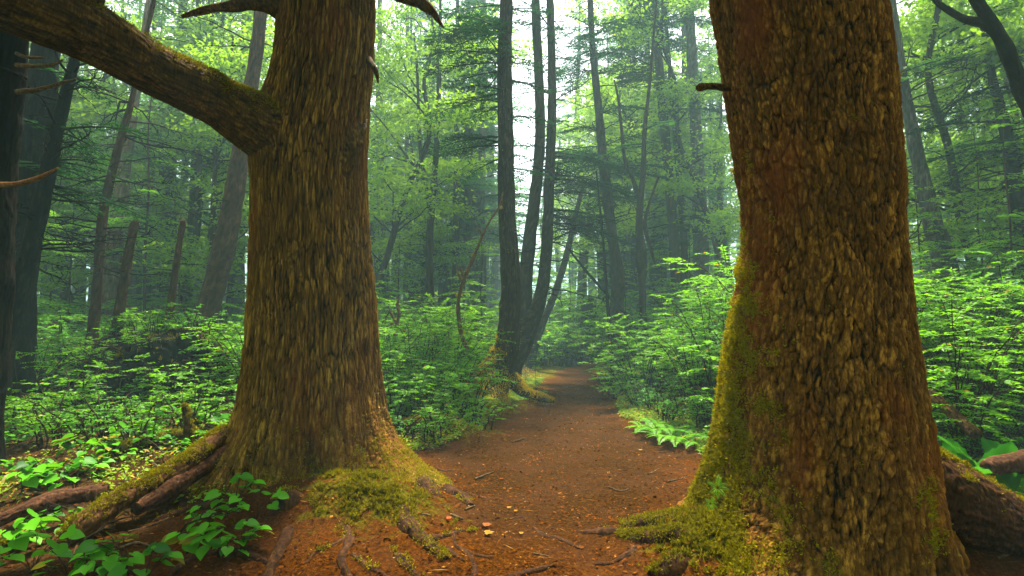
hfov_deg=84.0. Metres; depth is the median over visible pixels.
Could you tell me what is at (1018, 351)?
leafy shrub
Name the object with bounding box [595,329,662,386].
leafy shrub
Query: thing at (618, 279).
conifer
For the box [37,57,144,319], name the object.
conifer
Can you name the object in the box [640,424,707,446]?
fern
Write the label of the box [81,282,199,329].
leafy shrub
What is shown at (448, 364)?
leafy shrub
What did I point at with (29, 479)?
broad leaved plant
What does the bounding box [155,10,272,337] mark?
conifer
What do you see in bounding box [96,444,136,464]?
broad leaved plant
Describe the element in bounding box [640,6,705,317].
conifer
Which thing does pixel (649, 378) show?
leafy shrub
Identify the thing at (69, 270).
young hemlock
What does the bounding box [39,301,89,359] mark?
leafy shrub
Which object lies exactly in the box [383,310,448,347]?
leafy shrub
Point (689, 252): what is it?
young hemlock
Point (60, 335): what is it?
leafy shrub
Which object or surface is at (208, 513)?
broad leaved plant
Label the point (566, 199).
broadleaf tree
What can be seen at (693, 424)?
fern
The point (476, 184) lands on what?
conifer
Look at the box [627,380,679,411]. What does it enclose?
leafy shrub
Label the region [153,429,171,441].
broad leaved plant
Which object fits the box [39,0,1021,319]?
sky
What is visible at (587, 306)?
broken stump
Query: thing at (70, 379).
leafy shrub
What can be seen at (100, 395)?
leafy shrub
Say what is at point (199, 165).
broadleaf tree
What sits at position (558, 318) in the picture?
leafy shrub
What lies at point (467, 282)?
young hemlock
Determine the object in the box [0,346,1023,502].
ground cover
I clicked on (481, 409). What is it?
leafy shrub
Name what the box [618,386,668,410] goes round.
leafy shrub
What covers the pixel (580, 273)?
conifer
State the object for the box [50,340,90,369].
leafy shrub
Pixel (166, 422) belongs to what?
broad leaved plant
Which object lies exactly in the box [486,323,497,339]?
leafy shrub
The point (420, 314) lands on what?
leafy shrub
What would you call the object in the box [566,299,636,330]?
leafy shrub
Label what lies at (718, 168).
conifer
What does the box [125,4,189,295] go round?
conifer
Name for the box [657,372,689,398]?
leafy shrub
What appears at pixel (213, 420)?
broad leaved plant
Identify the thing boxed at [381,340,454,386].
leafy shrub
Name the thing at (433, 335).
leafy shrub
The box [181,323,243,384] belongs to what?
leafy shrub
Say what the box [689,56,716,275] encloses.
conifer
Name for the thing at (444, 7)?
conifer
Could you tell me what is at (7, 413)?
leafy shrub
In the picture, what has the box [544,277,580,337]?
young hemlock
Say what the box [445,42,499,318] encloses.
conifer
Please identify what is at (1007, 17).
broadleaf tree
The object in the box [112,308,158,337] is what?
leafy shrub
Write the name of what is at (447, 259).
broadleaf tree
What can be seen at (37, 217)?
conifer
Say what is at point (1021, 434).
leafy shrub
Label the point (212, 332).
leafy shrub
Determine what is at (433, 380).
young hemlock
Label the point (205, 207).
conifer
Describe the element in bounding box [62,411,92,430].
broad leaved plant
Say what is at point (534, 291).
young hemlock
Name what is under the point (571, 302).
leafy shrub
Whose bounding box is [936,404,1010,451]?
leafy shrub
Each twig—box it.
[21,491,40,495]
[68,542,79,564]
[120,541,160,553]
[128,517,169,532]
[143,444,173,466]
[451,513,463,519]
[474,471,493,479]
[666,476,687,481]
[995,554,1009,559]
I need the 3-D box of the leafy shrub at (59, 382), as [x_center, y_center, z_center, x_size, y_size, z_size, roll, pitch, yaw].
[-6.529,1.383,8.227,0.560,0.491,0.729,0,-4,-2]
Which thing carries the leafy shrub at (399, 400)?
on the forest floor
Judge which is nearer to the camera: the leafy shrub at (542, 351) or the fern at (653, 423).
the fern at (653, 423)
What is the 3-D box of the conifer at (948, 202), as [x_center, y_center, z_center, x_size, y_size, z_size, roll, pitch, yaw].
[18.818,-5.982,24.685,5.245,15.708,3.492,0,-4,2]
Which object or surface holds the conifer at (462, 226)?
on the forest floor
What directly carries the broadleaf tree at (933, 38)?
on the forest floor
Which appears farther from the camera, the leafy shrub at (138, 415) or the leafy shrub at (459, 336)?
the leafy shrub at (459, 336)
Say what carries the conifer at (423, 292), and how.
on the forest floor
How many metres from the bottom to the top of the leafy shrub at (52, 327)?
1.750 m
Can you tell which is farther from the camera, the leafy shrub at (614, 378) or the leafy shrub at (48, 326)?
the leafy shrub at (614, 378)
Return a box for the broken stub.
[181,402,196,443]
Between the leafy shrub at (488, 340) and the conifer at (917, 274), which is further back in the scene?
the conifer at (917, 274)
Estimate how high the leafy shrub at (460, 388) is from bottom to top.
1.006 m
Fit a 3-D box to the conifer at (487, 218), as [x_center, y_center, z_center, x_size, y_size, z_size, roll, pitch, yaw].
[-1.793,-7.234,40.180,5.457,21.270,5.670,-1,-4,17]
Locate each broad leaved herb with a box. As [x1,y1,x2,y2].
[937,436,1023,491]
[941,437,1015,467]
[981,437,1023,492]
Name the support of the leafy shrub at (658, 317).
on the forest floor
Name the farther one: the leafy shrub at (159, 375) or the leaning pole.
the leaning pole
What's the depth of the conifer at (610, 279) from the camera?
29.96 m
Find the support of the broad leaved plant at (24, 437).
on the forest floor
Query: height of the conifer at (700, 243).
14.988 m
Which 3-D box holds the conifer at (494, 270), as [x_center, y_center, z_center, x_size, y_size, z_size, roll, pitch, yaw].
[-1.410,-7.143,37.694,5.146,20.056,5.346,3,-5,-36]
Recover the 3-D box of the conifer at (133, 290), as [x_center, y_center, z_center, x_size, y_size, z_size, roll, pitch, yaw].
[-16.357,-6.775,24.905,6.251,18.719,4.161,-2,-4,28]
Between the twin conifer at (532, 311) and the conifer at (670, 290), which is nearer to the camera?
the twin conifer at (532, 311)
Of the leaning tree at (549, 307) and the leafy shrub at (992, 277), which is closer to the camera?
the leafy shrub at (992, 277)
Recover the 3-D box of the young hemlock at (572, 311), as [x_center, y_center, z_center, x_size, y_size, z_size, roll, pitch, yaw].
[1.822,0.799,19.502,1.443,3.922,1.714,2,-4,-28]
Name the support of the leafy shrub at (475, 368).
on the forest floor
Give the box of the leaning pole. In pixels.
[566,246,638,331]
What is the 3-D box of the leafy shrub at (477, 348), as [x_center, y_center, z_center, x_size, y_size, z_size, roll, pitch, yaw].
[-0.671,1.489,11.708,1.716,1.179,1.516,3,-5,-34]
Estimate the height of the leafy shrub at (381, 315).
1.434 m
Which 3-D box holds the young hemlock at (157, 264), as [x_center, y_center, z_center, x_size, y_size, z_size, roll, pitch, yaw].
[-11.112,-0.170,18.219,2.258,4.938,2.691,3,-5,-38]
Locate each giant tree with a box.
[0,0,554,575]
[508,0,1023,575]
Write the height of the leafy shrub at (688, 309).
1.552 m
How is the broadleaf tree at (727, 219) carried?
on the forest floor
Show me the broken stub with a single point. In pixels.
(189, 428)
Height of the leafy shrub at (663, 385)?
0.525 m
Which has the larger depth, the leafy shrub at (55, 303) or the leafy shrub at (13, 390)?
the leafy shrub at (55, 303)
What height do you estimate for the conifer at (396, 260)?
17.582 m
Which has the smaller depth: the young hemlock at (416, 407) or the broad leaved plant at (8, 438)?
the broad leaved plant at (8, 438)
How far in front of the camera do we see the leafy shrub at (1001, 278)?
7.25 m
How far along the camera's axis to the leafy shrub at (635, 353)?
13.25 m
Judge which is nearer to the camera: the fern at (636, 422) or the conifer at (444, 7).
the fern at (636, 422)
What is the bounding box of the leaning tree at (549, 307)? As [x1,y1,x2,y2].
[526,188,584,368]
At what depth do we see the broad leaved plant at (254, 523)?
3.48 m
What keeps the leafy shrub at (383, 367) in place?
on the forest floor
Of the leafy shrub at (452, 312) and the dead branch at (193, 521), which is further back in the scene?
the leafy shrub at (452, 312)
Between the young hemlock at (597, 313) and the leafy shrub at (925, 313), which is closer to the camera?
the leafy shrub at (925, 313)
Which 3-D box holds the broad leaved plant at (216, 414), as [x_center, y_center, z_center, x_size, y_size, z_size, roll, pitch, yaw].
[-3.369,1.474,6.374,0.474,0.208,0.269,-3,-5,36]
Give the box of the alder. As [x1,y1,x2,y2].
[371,0,459,325]
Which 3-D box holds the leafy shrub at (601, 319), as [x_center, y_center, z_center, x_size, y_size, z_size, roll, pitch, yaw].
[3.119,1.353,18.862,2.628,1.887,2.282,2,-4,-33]
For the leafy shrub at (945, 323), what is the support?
on the forest floor
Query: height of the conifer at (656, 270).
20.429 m
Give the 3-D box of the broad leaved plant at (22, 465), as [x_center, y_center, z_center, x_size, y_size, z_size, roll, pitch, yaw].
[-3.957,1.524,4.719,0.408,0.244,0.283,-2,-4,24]
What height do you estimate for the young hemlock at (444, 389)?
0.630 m
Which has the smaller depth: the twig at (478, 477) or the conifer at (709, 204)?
the twig at (478, 477)
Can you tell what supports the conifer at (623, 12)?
on the forest floor
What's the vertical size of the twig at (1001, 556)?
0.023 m
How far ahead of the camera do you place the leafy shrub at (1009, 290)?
6.88 m
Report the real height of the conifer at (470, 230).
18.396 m
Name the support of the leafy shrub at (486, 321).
on the forest floor
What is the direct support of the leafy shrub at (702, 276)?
on the forest floor
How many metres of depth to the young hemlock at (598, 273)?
22.09 m
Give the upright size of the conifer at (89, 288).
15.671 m
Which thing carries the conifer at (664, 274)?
on the forest floor
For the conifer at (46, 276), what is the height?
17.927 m
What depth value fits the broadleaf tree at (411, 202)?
14.95 m
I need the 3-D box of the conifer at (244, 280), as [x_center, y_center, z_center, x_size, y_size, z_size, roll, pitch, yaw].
[-8.277,-6.940,18.052,5.023,18.843,4.835,-2,-4,28]
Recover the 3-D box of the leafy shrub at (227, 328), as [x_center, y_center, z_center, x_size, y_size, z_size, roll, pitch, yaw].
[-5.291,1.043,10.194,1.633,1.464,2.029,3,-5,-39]
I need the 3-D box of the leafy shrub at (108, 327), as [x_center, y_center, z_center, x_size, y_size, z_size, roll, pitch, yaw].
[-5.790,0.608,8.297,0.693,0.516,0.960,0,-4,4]
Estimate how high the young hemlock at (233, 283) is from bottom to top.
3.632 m
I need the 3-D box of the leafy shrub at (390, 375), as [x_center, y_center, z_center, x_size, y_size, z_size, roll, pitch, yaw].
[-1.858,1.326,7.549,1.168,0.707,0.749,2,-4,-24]
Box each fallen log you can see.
[0,484,110,526]
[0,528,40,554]
[53,422,227,545]
[112,427,199,454]
[130,446,224,515]
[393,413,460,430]
[928,388,982,438]
[979,449,1023,476]
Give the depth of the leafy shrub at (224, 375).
8.14 m
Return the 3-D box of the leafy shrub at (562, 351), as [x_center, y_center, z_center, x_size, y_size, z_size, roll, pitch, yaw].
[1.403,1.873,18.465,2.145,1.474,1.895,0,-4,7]
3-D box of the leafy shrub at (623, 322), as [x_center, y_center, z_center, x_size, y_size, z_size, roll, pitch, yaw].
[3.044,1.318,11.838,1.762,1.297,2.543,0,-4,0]
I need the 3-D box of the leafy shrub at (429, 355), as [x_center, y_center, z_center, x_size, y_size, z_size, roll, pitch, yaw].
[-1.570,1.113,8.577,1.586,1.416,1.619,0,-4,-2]
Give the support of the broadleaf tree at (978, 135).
on the forest floor
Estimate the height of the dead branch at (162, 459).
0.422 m
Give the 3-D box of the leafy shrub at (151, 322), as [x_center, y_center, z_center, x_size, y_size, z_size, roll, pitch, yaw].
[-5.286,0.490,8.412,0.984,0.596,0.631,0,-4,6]
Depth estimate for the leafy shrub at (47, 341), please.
8.61 m
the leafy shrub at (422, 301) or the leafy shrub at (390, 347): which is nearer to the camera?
the leafy shrub at (390, 347)
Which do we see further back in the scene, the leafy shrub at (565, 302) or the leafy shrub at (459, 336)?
the leafy shrub at (565, 302)
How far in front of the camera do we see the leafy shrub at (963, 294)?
7.13 m
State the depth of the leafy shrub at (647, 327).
14.21 m
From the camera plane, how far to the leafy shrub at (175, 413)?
6.16 m
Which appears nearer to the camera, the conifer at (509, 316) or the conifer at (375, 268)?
the conifer at (509, 316)
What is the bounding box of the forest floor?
[0,321,1023,575]
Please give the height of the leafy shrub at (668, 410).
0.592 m
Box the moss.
[68,392,756,575]
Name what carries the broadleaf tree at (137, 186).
on the forest floor
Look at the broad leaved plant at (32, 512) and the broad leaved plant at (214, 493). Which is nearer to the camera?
the broad leaved plant at (32, 512)
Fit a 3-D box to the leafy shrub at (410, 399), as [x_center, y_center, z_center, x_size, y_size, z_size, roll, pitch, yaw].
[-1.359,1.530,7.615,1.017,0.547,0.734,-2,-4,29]
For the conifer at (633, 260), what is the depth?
24.59 m
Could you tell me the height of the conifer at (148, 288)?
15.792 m
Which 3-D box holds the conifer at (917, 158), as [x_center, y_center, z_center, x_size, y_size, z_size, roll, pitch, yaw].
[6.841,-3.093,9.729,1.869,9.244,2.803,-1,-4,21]
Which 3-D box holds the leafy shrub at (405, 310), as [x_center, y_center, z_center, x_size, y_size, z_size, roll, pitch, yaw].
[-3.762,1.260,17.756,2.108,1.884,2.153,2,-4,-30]
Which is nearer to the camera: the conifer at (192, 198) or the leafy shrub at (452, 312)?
the leafy shrub at (452, 312)
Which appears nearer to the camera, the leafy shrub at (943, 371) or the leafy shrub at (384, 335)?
the leafy shrub at (943, 371)
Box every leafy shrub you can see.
[4,390,106,448]
[4,395,71,442]
[5,384,37,404]
[5,392,71,429]
[6,396,21,416]
[9,389,135,445]
[11,379,58,422]
[13,336,117,402]
[22,360,125,429]
[34,301,110,392]
[34,312,70,376]
[36,312,86,365]
[36,330,100,375]
[36,367,74,397]
[37,291,90,336]
[37,313,69,370]
[37,315,138,372]
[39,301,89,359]
[43,367,83,385]
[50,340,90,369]
[53,382,155,429]
[68,299,182,331]
[68,334,107,351]
[76,338,119,365]
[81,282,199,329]
[88,368,168,409]
[88,393,187,436]
[93,317,145,337]
[96,396,168,449]
[97,312,155,337]
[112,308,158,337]
[120,325,160,350]
[121,353,193,406]
[125,302,192,334]
[133,290,224,326]
[136,319,239,349]
[138,314,202,331]
[147,382,234,429]
[151,370,238,419]
[156,302,226,333]
[157,323,243,395]
[175,365,227,404]
[176,304,243,374]
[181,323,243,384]
[191,418,227,436]
[206,364,238,395]
[214,315,243,362]
[223,299,245,334]
[375,271,417,323]
[376,281,415,351]
[377,289,438,328]
[377,303,441,348]
[378,292,494,365]
[378,299,419,322]
[378,313,398,351]
[378,313,445,388]
[378,314,472,365]
[378,324,424,361]
[379,315,461,393]
[379,322,443,359]
[379,336,408,385]
[380,342,438,415]
[380,343,411,395]
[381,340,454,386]
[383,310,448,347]
[383,368,411,400]
[384,362,466,413]
[384,377,439,418]
[386,383,445,416]
[389,301,453,324]
[389,399,431,442]
[390,348,505,411]
[394,386,455,414]
[398,373,440,405]
[399,309,464,334]
[400,314,494,364]
[400,327,471,358]
[400,339,506,408]
[402,355,480,413]
[404,309,471,341]
[407,337,468,370]
[407,353,470,387]
[409,311,514,385]
[412,398,459,443]
[422,316,494,357]
[423,290,499,356]
[426,383,479,419]
[428,387,498,423]
[441,389,517,429]
[445,365,516,406]
[456,335,519,367]
[469,300,498,338]
[470,326,525,363]
[470,327,495,361]
[482,305,498,323]
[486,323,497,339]
[489,290,547,317]
[533,290,577,351]
[537,325,576,365]
[537,328,555,353]
[539,323,587,365]
[542,331,595,365]
[546,307,569,342]
[546,314,604,364]
[547,291,605,329]
[549,320,605,364]
[555,294,578,320]
[562,296,603,322]
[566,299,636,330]
[567,313,690,407]
[574,317,623,362]
[575,301,633,351]
[580,329,658,378]
[586,370,630,399]
[588,311,656,369]
[594,364,621,383]
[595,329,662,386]
[597,292,649,334]
[598,315,658,364]
[604,362,652,393]
[606,317,708,391]
[611,307,676,365]
[618,321,690,379]
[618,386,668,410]
[622,303,653,337]
[624,296,667,332]
[625,316,678,340]
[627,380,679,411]
[628,376,667,397]
[629,279,698,321]
[631,298,686,345]
[632,317,714,345]
[632,361,671,386]
[637,333,722,399]
[644,286,717,339]
[647,373,677,391]
[649,386,705,423]
[651,263,734,402]
[653,292,732,328]
[653,316,718,384]
[654,245,737,353]
[654,311,726,389]
[655,260,736,321]
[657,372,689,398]
[658,323,722,368]
[661,290,730,331]
[669,345,719,393]
[675,309,727,354]
[678,356,714,383]
[681,269,735,335]
[682,293,729,343]
[683,388,711,428]
[685,305,728,385]
[685,376,717,403]
[688,384,715,417]
[689,385,715,426]
[692,288,733,335]
[911,241,1023,368]
[912,250,947,311]
[913,266,1023,409]
[914,277,948,339]
[915,266,1023,407]
[915,281,1023,386]
[915,293,1023,460]
[916,276,974,369]
[916,279,1008,367]
[917,249,1023,368]
[918,288,1023,442]
[919,250,1023,388]
[919,271,1008,387]
[932,397,1023,439]
[934,275,1023,357]
[935,422,1010,459]
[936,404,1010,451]
[937,428,969,445]
[957,334,1023,429]
[965,292,1023,390]
[983,421,1023,449]
[984,402,1023,446]
[1000,322,1023,382]
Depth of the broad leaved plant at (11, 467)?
4.89 m
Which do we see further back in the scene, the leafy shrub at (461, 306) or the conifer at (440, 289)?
the conifer at (440, 289)
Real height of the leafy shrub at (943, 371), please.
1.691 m
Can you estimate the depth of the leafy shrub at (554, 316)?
22.11 m
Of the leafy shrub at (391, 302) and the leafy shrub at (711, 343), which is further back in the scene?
the leafy shrub at (391, 302)
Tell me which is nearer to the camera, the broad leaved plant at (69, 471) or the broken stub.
the broad leaved plant at (69, 471)
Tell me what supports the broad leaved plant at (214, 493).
on the forest floor
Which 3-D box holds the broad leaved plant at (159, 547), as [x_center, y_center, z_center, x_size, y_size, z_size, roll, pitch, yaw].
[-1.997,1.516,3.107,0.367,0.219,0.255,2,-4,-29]
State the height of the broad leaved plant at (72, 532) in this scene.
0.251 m
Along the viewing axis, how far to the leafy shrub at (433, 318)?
13.57 m
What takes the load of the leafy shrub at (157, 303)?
on the forest floor
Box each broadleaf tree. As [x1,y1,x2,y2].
[28,8,202,292]
[28,9,210,315]
[39,0,209,354]
[51,0,274,314]
[58,81,159,240]
[73,0,274,362]
[139,18,272,256]
[247,1,457,313]
[367,0,547,304]
[368,81,451,321]
[369,68,497,287]
[389,120,499,305]
[517,58,662,308]
[537,100,650,293]
[543,51,730,312]
[546,0,740,300]
[618,125,737,290]
[625,21,740,292]
[897,0,1023,306]
[897,0,1023,313]
[899,0,1023,253]
[901,0,1023,289]
[904,1,1023,248]
[931,0,1023,116]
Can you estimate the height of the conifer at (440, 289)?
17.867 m
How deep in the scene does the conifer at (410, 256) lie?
27.53 m
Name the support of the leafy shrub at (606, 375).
on the forest floor
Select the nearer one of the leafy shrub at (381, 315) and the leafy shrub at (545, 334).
the leafy shrub at (381, 315)
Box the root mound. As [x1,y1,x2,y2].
[52,325,229,408]
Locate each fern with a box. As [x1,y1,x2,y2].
[623,419,657,432]
[633,418,690,436]
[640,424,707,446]
[663,434,707,447]
[676,419,709,433]
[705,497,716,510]
[708,475,729,499]
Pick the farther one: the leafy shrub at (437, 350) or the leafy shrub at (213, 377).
the leafy shrub at (437, 350)
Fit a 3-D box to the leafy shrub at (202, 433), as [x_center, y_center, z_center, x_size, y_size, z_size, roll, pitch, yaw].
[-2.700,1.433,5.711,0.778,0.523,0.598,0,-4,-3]
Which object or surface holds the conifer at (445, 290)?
on the forest floor
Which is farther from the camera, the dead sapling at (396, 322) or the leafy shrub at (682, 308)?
the leafy shrub at (682, 308)
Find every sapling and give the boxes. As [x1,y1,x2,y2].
[388,299,400,371]
[455,192,503,395]
[585,170,618,385]
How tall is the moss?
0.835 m
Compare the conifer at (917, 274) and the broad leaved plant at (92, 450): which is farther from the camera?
the conifer at (917, 274)
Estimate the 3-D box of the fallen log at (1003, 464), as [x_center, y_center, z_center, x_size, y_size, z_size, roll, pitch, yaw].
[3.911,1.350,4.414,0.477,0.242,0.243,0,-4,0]
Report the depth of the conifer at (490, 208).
24.57 m
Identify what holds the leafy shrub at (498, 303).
on the forest floor
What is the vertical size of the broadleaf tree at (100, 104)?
9.625 m
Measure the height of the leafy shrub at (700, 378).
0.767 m
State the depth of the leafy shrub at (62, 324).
8.48 m
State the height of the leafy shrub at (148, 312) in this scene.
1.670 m
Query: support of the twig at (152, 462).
on the forest floor
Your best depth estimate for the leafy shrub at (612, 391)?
10.97 m
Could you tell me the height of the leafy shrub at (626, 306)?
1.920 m
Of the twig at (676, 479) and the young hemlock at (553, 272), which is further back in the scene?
the young hemlock at (553, 272)
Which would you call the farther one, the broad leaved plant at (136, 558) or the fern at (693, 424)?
the fern at (693, 424)
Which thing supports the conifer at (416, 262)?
on the forest floor
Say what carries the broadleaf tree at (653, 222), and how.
on the forest floor
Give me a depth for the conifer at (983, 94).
20.58 m
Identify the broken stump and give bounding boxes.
[576,297,597,365]
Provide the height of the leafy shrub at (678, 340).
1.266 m
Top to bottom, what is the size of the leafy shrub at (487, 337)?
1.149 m
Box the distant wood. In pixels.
[37,95,1020,324]
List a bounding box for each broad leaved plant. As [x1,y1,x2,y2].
[0,459,13,470]
[0,463,61,491]
[0,516,59,553]
[0,524,85,573]
[4,425,39,448]
[4,428,27,440]
[5,417,54,436]
[5,459,53,473]
[14,509,67,542]
[15,456,53,483]
[30,538,109,575]
[35,506,82,525]
[40,456,110,491]
[42,460,83,477]
[50,433,110,459]
[52,457,118,478]
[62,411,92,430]
[68,551,144,575]
[74,532,138,575]
[84,438,120,453]
[86,436,122,456]
[87,416,111,437]
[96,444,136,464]
[106,421,154,444]
[107,542,184,575]
[108,422,159,439]
[109,405,146,421]
[126,413,168,423]
[133,394,169,409]
[140,405,181,428]
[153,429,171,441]
[159,436,190,452]
[161,522,225,553]
[178,524,256,560]
[183,501,245,525]
[195,416,222,435]
[199,411,228,425]
[203,472,267,508]
[212,518,273,555]
[220,413,230,418]
[225,487,288,519]
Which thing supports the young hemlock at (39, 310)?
on the forest floor
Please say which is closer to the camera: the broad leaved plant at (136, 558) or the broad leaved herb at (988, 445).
the broad leaved plant at (136, 558)
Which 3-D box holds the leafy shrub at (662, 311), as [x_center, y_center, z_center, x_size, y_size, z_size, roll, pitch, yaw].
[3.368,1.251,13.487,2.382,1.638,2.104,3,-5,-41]
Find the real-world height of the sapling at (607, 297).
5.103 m
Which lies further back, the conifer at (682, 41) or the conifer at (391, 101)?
the conifer at (391, 101)
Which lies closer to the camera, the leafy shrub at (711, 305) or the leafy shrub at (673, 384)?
the leafy shrub at (673, 384)
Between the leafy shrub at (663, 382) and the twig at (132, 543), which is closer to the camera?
the twig at (132, 543)
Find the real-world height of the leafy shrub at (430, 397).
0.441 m
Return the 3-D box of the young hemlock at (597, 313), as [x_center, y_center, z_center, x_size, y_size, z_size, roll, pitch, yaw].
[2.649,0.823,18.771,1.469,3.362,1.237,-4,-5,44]
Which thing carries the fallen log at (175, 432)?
on the forest floor
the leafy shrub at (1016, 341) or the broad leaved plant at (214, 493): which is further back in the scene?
the leafy shrub at (1016, 341)
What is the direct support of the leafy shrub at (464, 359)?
on the forest floor
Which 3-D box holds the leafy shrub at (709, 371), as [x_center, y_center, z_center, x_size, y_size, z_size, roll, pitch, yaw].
[3.091,0.692,7.722,2.430,2.010,2.800,0,-4,1]
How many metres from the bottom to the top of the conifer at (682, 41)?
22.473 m
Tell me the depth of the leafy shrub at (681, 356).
9.19 m
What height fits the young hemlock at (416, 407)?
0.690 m
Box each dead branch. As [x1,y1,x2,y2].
[47,488,128,512]
[82,507,154,541]
[120,429,185,462]
[177,507,247,536]
[413,440,448,453]
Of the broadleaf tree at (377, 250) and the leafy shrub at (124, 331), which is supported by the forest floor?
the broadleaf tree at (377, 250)
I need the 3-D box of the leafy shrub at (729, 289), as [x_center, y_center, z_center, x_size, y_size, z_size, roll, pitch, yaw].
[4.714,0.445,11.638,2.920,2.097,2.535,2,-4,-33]
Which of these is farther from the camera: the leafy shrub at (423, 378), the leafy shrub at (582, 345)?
the leafy shrub at (582, 345)
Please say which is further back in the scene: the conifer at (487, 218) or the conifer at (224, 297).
the conifer at (487, 218)
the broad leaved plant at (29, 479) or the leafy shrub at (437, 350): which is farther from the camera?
the leafy shrub at (437, 350)
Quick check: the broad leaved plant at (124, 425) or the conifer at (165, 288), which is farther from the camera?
the conifer at (165, 288)
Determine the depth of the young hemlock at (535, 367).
11.91 m
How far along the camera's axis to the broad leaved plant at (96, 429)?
5.95 m
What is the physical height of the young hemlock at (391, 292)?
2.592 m
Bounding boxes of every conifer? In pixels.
[0,31,75,462]
[5,49,167,421]
[11,42,130,410]
[17,0,232,362]
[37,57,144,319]
[38,55,91,337]
[45,68,156,318]
[46,59,88,339]
[55,0,205,336]
[56,55,146,353]
[72,0,158,264]
[73,0,172,318]
[84,0,262,312]
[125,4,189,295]
[125,4,205,312]
[132,0,248,289]
[142,1,248,271]
[149,12,273,332]
[155,0,234,309]
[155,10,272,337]
[158,0,248,317]
[176,11,268,355]
[180,15,262,325]
[188,186,208,285]
[368,0,417,318]
[368,0,477,299]
[368,12,416,312]
[368,20,418,302]
[370,92,402,272]
[372,21,418,316]
[375,8,447,320]
[377,0,496,320]
[385,0,536,319]
[387,6,430,313]
[388,15,436,326]
[400,53,437,285]
[404,0,542,319]
[407,0,516,346]
[413,39,453,315]
[415,0,555,404]
[416,7,540,337]
[416,71,468,321]
[441,0,534,295]
[444,0,527,339]
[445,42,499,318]
[475,56,525,324]
[476,41,522,301]
[482,0,634,376]
[516,0,604,325]
[531,0,672,373]
[533,160,564,295]
[534,98,589,298]
[550,80,596,282]
[566,35,645,315]
[572,152,637,279]
[574,0,725,326]
[575,0,692,309]
[576,46,648,290]
[585,1,723,324]
[586,17,650,282]
[591,0,674,298]
[593,0,657,326]
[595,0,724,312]
[615,54,679,289]
[616,0,735,301]
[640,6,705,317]
[644,12,727,315]
[649,1,735,307]
[667,19,740,288]
[684,49,728,296]
[688,56,740,268]
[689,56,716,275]
[890,0,1005,361]
[899,9,998,311]
[903,0,1023,354]
[903,76,926,308]
[906,0,1009,295]
[908,5,984,263]
[911,1,1023,288]
[944,13,1023,197]
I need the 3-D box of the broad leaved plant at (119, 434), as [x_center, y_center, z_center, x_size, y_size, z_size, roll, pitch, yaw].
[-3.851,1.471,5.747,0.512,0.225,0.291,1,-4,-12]
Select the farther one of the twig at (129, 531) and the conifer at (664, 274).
the conifer at (664, 274)
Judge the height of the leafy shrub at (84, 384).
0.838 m
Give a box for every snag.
[70,220,179,336]
[132,219,210,331]
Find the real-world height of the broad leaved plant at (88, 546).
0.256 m
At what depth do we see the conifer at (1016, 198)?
9.21 m
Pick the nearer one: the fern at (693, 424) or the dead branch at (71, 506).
the dead branch at (71, 506)
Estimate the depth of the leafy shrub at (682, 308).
12.23 m
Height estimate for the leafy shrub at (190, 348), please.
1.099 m
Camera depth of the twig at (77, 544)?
3.50 m
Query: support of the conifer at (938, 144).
on the forest floor
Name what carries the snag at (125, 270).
on the root mound
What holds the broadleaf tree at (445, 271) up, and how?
on the forest floor
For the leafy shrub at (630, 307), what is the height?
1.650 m
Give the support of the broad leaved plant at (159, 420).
on the forest floor
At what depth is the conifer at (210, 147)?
16.11 m
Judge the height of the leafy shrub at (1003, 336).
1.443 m
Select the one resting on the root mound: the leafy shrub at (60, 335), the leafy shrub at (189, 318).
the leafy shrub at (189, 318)
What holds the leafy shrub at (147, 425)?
on the forest floor
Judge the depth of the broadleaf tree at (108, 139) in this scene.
23.34 m
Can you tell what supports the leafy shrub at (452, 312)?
on the forest floor
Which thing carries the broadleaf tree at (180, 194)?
on the forest floor
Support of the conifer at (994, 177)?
on the forest floor
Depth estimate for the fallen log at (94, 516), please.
4.02 m
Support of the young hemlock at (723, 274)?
on the forest floor
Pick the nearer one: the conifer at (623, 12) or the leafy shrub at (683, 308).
the leafy shrub at (683, 308)
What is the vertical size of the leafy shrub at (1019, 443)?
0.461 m
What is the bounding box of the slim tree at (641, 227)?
[597,0,676,377]
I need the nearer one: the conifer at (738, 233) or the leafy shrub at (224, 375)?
the leafy shrub at (224, 375)
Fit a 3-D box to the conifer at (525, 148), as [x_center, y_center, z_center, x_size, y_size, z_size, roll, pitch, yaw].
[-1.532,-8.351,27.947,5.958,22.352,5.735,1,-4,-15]
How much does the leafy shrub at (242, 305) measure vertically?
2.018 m
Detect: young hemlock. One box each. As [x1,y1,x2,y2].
[37,177,93,363]
[37,197,89,359]
[37,199,120,355]
[37,283,58,335]
[56,215,164,324]
[66,97,203,331]
[128,214,234,334]
[131,207,180,312]
[183,241,247,324]
[375,262,416,325]
[379,231,418,318]
[385,352,408,414]
[401,373,420,415]
[424,360,446,412]
[428,379,458,421]
[438,264,487,338]
[456,236,499,363]
[461,383,481,424]
[521,370,532,387]
[528,353,547,391]
[532,215,574,318]
[532,271,554,348]
[540,258,587,364]
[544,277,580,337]
[559,237,601,336]
[571,262,606,361]
[575,243,609,327]
[603,264,637,338]
[646,244,676,328]
[680,222,709,310]
[701,258,731,315]
[907,173,967,350]
[916,137,1010,315]
[925,207,1008,309]
[930,132,1023,345]
[941,107,1023,355]
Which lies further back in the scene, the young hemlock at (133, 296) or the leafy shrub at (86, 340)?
the young hemlock at (133, 296)
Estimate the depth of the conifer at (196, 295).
27.45 m

